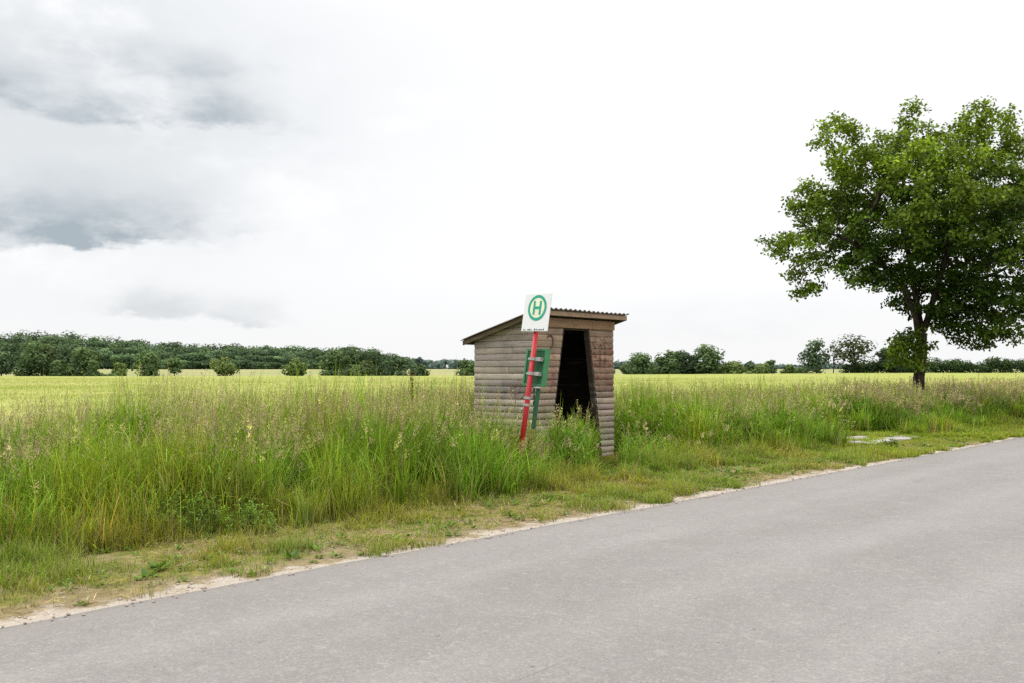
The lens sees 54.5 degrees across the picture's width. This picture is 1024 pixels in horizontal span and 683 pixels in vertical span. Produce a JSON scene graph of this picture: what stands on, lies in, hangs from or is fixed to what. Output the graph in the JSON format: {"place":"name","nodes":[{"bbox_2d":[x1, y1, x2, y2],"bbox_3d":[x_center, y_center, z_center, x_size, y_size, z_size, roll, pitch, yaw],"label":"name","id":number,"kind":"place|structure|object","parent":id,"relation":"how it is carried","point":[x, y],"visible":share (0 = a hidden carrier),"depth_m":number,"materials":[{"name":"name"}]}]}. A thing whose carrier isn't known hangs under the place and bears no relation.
{"place":"outdoors","nodes":[
{"label":"outdoors","id":0,"kind":"place"},
{"bbox_2d":[0,410,1023,627],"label":"verge","id":1,"kind":"structure","parent":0,"point":[181,588],"depth_m":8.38,"materials":[{"name":"green plant"}]},
{"bbox_2d":[127,484,226,533],"bbox_3d":[-3.189,1.588,9.511,0.904,0.454,0.925,0,-2,0],"label":"leafy weed","id":2,"kind":"object","parent":1,"relation":"on","point":[177,505],"visible":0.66,"depth_m":9.41,"materials":[{"name":"green plant"}]},
{"bbox_2d":[215,495,276,534],"bbox_3d":[-2.550,1.658,9.584,0.595,0.372,0.569,0,-2,0],"label":"leafy weed","id":3,"kind":"object","parent":1,"relation":"on","point":[249,516],"visible":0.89,"depth_m":9.54,"materials":[{"name":"green plant"}]},
{"bbox_2d":[410,370,413,399],"bbox_3d":[-1.558,1.235,15.469,0.073,1.580,0.073,-1,-2,22],"label":"dock plant","id":4,"kind":"object","parent":1,"relation":"on","point":[411,390],"visible":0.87,"depth_m":15.48,"materials":[{"name":"green plant"}]},
{"bbox_2d":[0,431,1012,604],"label":"verge weeds","id":5,"kind":"object","parent":1,"relation":"on","point":[145,572],"visible":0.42,"depth_m":9.28,"materials":[{"name":"green plant"}]},
{"bbox_2d":[0,341,1023,558],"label":"tall grass","id":6,"kind":"structure","parent":1,"relation":"on","point":[123,481],"depth_m":12.11,"materials":[{"name":"green plant"}]},
{"bbox_2d":[0,362,1023,492],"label":"grass seed heads","id":7,"kind":"object","parent":6,"relation":"on","point":[868,386],"depth_m":13.60,"materials":[{"name":"beige plant"}]},
{"bbox_2d":[1,437,1022,627],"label":"gravel","id":8,"kind":"structure","parent":1,"relation":"on","point":[204,587],"depth_m":8.86,"materials":[{"name":"beige gravel"}]},
{"bbox_2d":[518,293,551,458],"bbox_3d":[0.267,0.767,14.106,0.212,2.915,0.535,13,-9,-42],"label":"bus stop sign","id":9,"kind":"object","parent":1,"relation":"on","point":[536,313],"visible":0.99,"depth_m":14.11,"materials":[{"name":"metal"}]},
{"bbox_2d":[460,307,628,456],"bbox_3d":[0.616,0.792,17.655,1.760,2.639,2.595,-2,-2,41],"label":"bus shelter","id":10,"kind":"object","parent":1,"relation":"on","point":[579,343],"visible":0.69,"depth_m":17.19,"materials":[{"name":"wood"}]},
{"bbox_2d":[838,415,852,437],"bbox_3d":[7.406,1.942,22.279,0.566,0.580,0.507,0,-2,0],"label":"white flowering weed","id":11,"kind":"object","parent":1,"relation":"on","point":[843,424],"visible":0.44,"depth_m":22.22,"materials":[{"name":"green plant"}]},
{"bbox_2d":[850,435,917,443],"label":"concrete slab","id":12,"kind":"structure","parent":1,"relation":"on","point":[898,438],"depth_m":22.42,"materials":[{"name":"grey concrete"}]},
{"bbox_2d":[754,95,1023,390],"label":"roadside tree","id":13,"kind":"object","parent":1,"relation":"on","point":[956,232],"visible":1,"depth_m":30.34,"materials":[{"name":"green plant"}]},
{"bbox_2d":[881,435,898,446],"bbox_3d":[7.543,2.005,19.859,0.361,0.298,0.429,-1,-2,24],"label":"leafy weed","id":14,"kind":"object","parent":1,"relation":"on","point":[891,443],"visible":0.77,"depth_m":19.80,"materials":[{"name":"green plant"}]},
{"bbox_2d":[0,437,1023,682],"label":"road","id":15,"kind":"structure","parent":0,"point":[904,571],"depth_m":6.42,"materials":[{"name":"grey asphalt"}]},
{"bbox_2d":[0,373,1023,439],"bbox_3d":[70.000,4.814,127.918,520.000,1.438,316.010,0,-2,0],"label":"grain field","id":16,"kind":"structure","parent":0,"point":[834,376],"depth_m":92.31,"materials":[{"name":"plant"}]},
{"bbox_2d":[0,377,1020,446],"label":"grain ears","id":17,"kind":"object","parent":16,"relation":"on","point":[127,382],"visible":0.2,"depth_m":64.17,"materials":[{"name":"plant"}]},
{"bbox_2d":[0,369,1023,457],"bbox_3d":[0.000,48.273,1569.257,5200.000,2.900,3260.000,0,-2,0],"label":"ground","id":18,"kind":"structure","parent":0,"point":[243,372],"depth_m":330.08,"materials":[{"name":"green plant"}]},
{"bbox_2d":[0,351,15,375],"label":"tree","id":19,"kind":"object","parent":18,"relation":"on","point":[5,366],"visible":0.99,"depth_m":213.65,"materials":[{"name":"green plant"}]},
{"bbox_2d":[9,340,49,375],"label":"tree","id":20,"kind":"object","parent":18,"relation":"on","point":[27,365],"visible":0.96,"depth_m":221.10,"materials":[{"name":"green plant"}]},
{"bbox_2d":[33,343,58,375],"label":"tree","id":21,"kind":"object","parent":18,"relation":"on","point":[47,352],"visible":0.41,"depth_m":226.87,"materials":[{"name":"green plant"}]},
{"bbox_2d":[48,360,66,375],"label":"shrub","id":22,"kind":"object","parent":18,"relation":"on","point":[57,368],"visible":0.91,"depth_m":214.16,"materials":[{"name":"green plant"}]},
{"bbox_2d":[48,344,80,374],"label":"tree","id":23,"kind":"object","parent":18,"relation":"on","point":[63,356],"visible":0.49,"depth_m":222.90,"materials":[{"name":"green plant"}]},
{"bbox_2d":[62,347,102,375],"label":"tree","id":24,"kind":"object","parent":18,"relation":"on","point":[82,356],"visible":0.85,"depth_m":217.07,"materials":[{"name":"green plant"}]},
{"bbox_2d":[84,359,99,375],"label":"shrub","id":25,"kind":"object","parent":18,"relation":"on","point":[93,364],"visible":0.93,"depth_m":212.98,"materials":[{"name":"green plant"}]},
{"bbox_2d":[66,370,117,375],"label":"hedge","id":26,"kind":"object","parent":18,"relation":"on","point":[109,374],"visible":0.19,"depth_m":218.51,"materials":[{"name":"green plant"}]},
{"bbox_2d":[110,362,127,375],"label":"shrub","id":27,"kind":"object","parent":18,"relation":"on","point":[122,368],"visible":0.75,"depth_m":239.10,"materials":[{"name":"green plant"}]},
{"bbox_2d":[129,351,161,375],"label":"tree","id":28,"kind":"object","parent":18,"relation":"on","point":[148,361],"visible":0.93,"depth_m":212.67,"materials":[{"name":"green plant"}]},
{"bbox_2d":[164,356,184,375],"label":"tree","id":29,"kind":"object","parent":18,"relation":"on","point":[172,363],"visible":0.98,"depth_m":221.47,"materials":[{"name":"green plant"}]},
{"bbox_2d":[0,330,415,368],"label":"woodland","id":30,"kind":"object","parent":18,"relation":"on","point":[194,356],"visible":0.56,"depth_m":439.66,"materials":[{"name":"green plant"}]},
{"bbox_2d":[209,356,239,375],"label":"tree","id":31,"kind":"object","parent":18,"relation":"on","point":[221,366],"visible":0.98,"depth_m":220.80,"materials":[{"name":"green plant"}]},
{"bbox_2d":[281,358,307,375],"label":"tree","id":32,"kind":"object","parent":18,"relation":"on","point":[294,370],"visible":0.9,"depth_m":221.34,"materials":[{"name":"green plant"}]},
{"bbox_2d":[319,348,351,372],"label":"tree","id":33,"kind":"object","parent":18,"relation":"on","point":[335,360],"visible":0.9,"depth_m":230.50,"materials":[{"name":"green plant"}]},
{"bbox_2d":[340,345,366,370],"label":"tree","id":34,"kind":"object","parent":18,"relation":"on","point":[354,357],"visible":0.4,"depth_m":238.19,"materials":[{"name":"green plant"}]},
{"bbox_2d":[344,360,377,375],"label":"shrub","id":35,"kind":"object","parent":18,"relation":"on","point":[368,371],"visible":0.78,"depth_m":220.17,"materials":[{"name":"green plant"}]},
{"bbox_2d":[319,367,408,375],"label":"hedge","id":36,"kind":"object","parent":18,"relation":"on","point":[385,372],"visible":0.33,"depth_m":224.87,"materials":[{"name":"green plant"}]},
{"bbox_2d":[360,347,389,369],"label":"tree","id":37,"kind":"object","parent":18,"relation":"on","point":[373,354],"visible":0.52,"depth_m":238.39,"materials":[{"name":"green plant"}]},
{"bbox_2d":[380,355,408,374],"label":"tree","id":38,"kind":"object","parent":18,"relation":"on","point":[393,363],"visible":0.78,"depth_m":234.93,"materials":[{"name":"green plant"}]},
{"bbox_2d":[407,363,430,375],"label":"shrub","id":39,"kind":"object","parent":18,"relation":"on","point":[422,371],"visible":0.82,"depth_m":220.89,"materials":[{"name":"green plant"}]},
{"bbox_2d":[456,358,474,375],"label":"tree","id":40,"kind":"object","parent":18,"relation":"on","point":[467,367],"visible":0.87,"depth_m":224.79,"materials":[{"name":"green plant"}]},
{"bbox_2d":[624,352,658,373],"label":"tree","id":41,"kind":"object","parent":18,"relation":"on","point":[641,363],"visible":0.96,"depth_m":266.35,"materials":[{"name":"green plant"}]},
{"bbox_2d":[613,364,720,374],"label":"hedge","id":42,"kind":"object","parent":18,"relation":"on","point":[623,370],"visible":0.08,"depth_m":280.62,"materials":[{"name":"green plant"}]},
{"bbox_2d":[654,349,682,373],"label":"tree","id":43,"kind":"object","parent":18,"relation":"on","point":[669,363],"visible":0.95,"depth_m":270.70,"materials":[{"name":"green plant"}]},
{"bbox_2d":[673,349,695,373],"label":"tree","id":44,"kind":"object","parent":18,"relation":"on","point":[684,356],"visible":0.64,"depth_m":274.29,"materials":[{"name":"green plant"}]},
{"bbox_2d":[683,355,703,373],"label":"tree","id":45,"kind":"object","parent":18,"relation":"on","point":[698,368],"visible":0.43,"depth_m":276.66,"materials":[{"name":"green plant"}]},
{"bbox_2d":[400,357,1016,368],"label":"horizon trees","id":46,"kind":"object","parent":18,"relation":"on","point":[451,364],"visible":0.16,"depth_m":630.37,"materials":[{"name":"green plant"}]},
{"bbox_2d":[692,344,725,373],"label":"tree","id":47,"kind":"object","parent":18,"relation":"on","point":[711,359],"visible":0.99,"depth_m":270.64,"materials":[{"name":"green plant"}]},
{"bbox_2d":[716,361,747,373],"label":"shrub","id":48,"kind":"object","parent":18,"relation":"on","point":[731,366],"visible":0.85,"depth_m":273.82,"materials":[{"name":"green plant"}]},
{"bbox_2d":[744,360,755,371],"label":"shrub","id":49,"kind":"object","parent":18,"relation":"on","point":[749,365],"visible":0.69,"depth_m":328.87,"materials":[{"name":"green plant"}]},
{"bbox_2d":[750,362,771,373],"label":"shrub","id":50,"kind":"object","parent":18,"relation":"on","point":[760,366],"visible":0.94,"depth_m":288.74,"materials":[{"name":"green plant"}]},
{"bbox_2d":[742,368,797,373],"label":"hedge","id":51,"kind":"object","parent":18,"relation":"on","point":[781,372],"visible":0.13,"depth_m":298.75,"materials":[{"name":"green plant"}]},
{"bbox_2d":[765,360,777,373],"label":"shrub","id":52,"kind":"object","parent":18,"relation":"on","point":[772,365],"visible":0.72,"depth_m":291.21,"materials":[{"name":"green plant"}]},
{"bbox_2d":[783,363,794,373],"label":"shrub","id":53,"kind":"object","parent":18,"relation":"on","point":[790,368],"visible":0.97,"depth_m":291.19,"materials":[{"name":"green plant"}]},
{"bbox_2d":[797,366,807,372],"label":"shrub","id":54,"kind":"object","parent":18,"relation":"on","point":[801,370],"visible":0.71,"depth_m":291.21,"materials":[{"name":"green plant"}]},
{"bbox_2d":[797,338,830,372],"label":"tree","id":55,"kind":"object","parent":18,"relation":"on","point":[814,359],"visible":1,"depth_m":282.08,"materials":[{"name":"green plant"}]},
{"bbox_2d":[824,340,839,372],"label":"tree","id":56,"kind":"object","parent":18,"relation":"on","point":[835,350],"visible":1,"depth_m":283.76,"materials":[{"name":"green plant"}]},
{"bbox_2d":[830,334,876,372],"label":"tree","id":57,"kind":"object","parent":18,"relation":"on","point":[853,354],"visible":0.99,"depth_m":282.69,"materials":[{"name":"green plant"}]},
{"bbox_2d":[875,347,896,372],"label":"tree","id":58,"kind":"object","parent":18,"relation":"on","point":[881,355],"visible":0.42,"depth_m":282.54,"materials":[{"name":"green plant"}]},
{"bbox_2d":[838,356,1023,372],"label":"hedge","id":59,"kind":"object","parent":18,"relation":"on","point":[955,365],"visible":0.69,"depth_m":284.20,"materials":[{"name":"green plant"}]},
{"bbox_2d":[0,0,1023,366],"label":"sky","id":60,"kind":"structure","parent":0,"point":[399,177],"materials":[{"name":"white"}]}
]}

